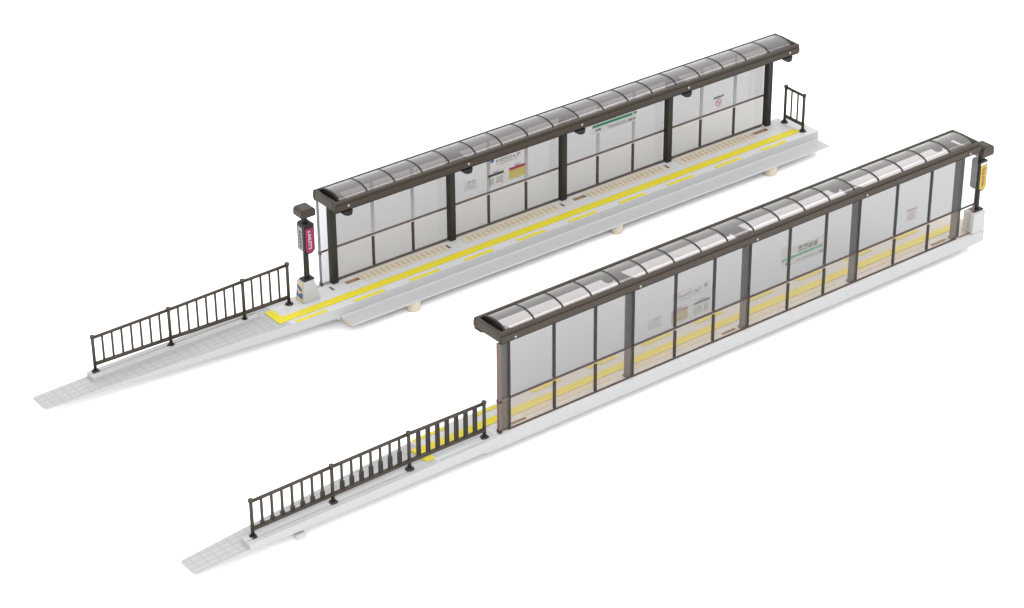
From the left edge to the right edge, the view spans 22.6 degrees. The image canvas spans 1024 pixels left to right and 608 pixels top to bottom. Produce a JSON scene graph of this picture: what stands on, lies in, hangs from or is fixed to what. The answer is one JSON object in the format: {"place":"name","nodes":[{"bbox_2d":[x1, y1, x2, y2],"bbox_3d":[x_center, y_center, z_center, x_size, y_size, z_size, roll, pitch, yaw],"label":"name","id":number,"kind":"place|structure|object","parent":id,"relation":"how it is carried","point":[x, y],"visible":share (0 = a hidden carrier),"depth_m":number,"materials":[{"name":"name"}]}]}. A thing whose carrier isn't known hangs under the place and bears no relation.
{"place":"outdoors","nodes":[
{"label":"outdoors","id":0,"kind":"place"},
{"bbox_2d":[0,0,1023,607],"bbox_3d":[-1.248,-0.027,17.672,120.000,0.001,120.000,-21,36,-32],"label":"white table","id":1,"kind":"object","parent":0,"point":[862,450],"depth_m":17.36,"materials":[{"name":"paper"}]},
{"bbox_2d":[33,118,828,409],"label":"platform","id":2,"kind":"structure","parent":1,"relation":"on","point":[410,282],"depth_m":17.94,"materials":[{"name":"concrete"}]},
{"bbox_2d":[89,262,292,373],"bbox_3d":[-2.104,0.081,16.865,1.512,0.339,0.063,-19,35,-29],"label":"ramp railing","id":3,"kind":"object","parent":2,"relation":"on","point":[242,281],"visible":1,"depth_m":16.86,"materials":[{"name":"brown metal"}]},
{"bbox_2d":[293,202,315,281],"bbox_3d":[-1.382,-0.414,17.155,0.113,0.540,0.110,-21,36,-32],"label":"stop sign post","id":4,"kind":"object","parent":2,"relation":"on","point":[304,211],"visible":1,"depth_m":17.07,"materials":[{"name":"metal"}]},
{"bbox_2d":[312,33,799,285],"bbox_3d":[0.413,-1.050,18.384,4.210,0.773,0.297,-21,36,-32],"label":"platform shelter","id":5,"kind":"object","parent":2,"relation":"on","point":[334,201],"visible":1,"depth_m":18.24,"materials":[{"name":"metal"}]},
{"bbox_2d":[781,84,806,132],"bbox_3d":[2.158,-1.497,19.552,0.060,0.312,0.263,-21,36,-32],"label":"end railing","id":6,"kind":"object","parent":2,"relation":"on","point":[796,120],"visible":1,"depth_m":19.54,"materials":[{"name":"black metal"}]},
{"bbox_2d":[181,208,984,574],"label":"platform","id":7,"kind":"structure","parent":1,"relation":"on","point":[529,404],"depth_m":16.48,"materials":[{"name":"concrete"}]},
{"bbox_2d":[248,400,488,538],"bbox_3d":[-0.843,0.978,15.329,1.745,0.292,0.063,-21,35,-31],"label":"ramp railing","id":8,"kind":"object","parent":7,"relation":"on","point":[362,479],"visible":1,"depth_m":15.32,"materials":[{"name":"brown metal"}]},
{"bbox_2d":[473,129,980,433],"bbox_3d":[1.508,-0.222,16.890,4.240,0.746,0.297,-21,36,-32],"label":"platform shelter","id":9,"kind":"object","parent":7,"relation":"on","point":[488,323],"visible":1,"depth_m":16.67,"materials":[{"name":"metal"}]},
{"bbox_2d":[969,140,993,211],"bbox_3d":[3.290,-0.900,17.985,0.147,0.494,0.104,-21,36,-32],"label":"stop sign post","id":10,"kind":"object","parent":7,"relation":"on","point":[978,172],"visible":1,"depth_m":17.91,"materials":[{"name":"metal"}]}
]}

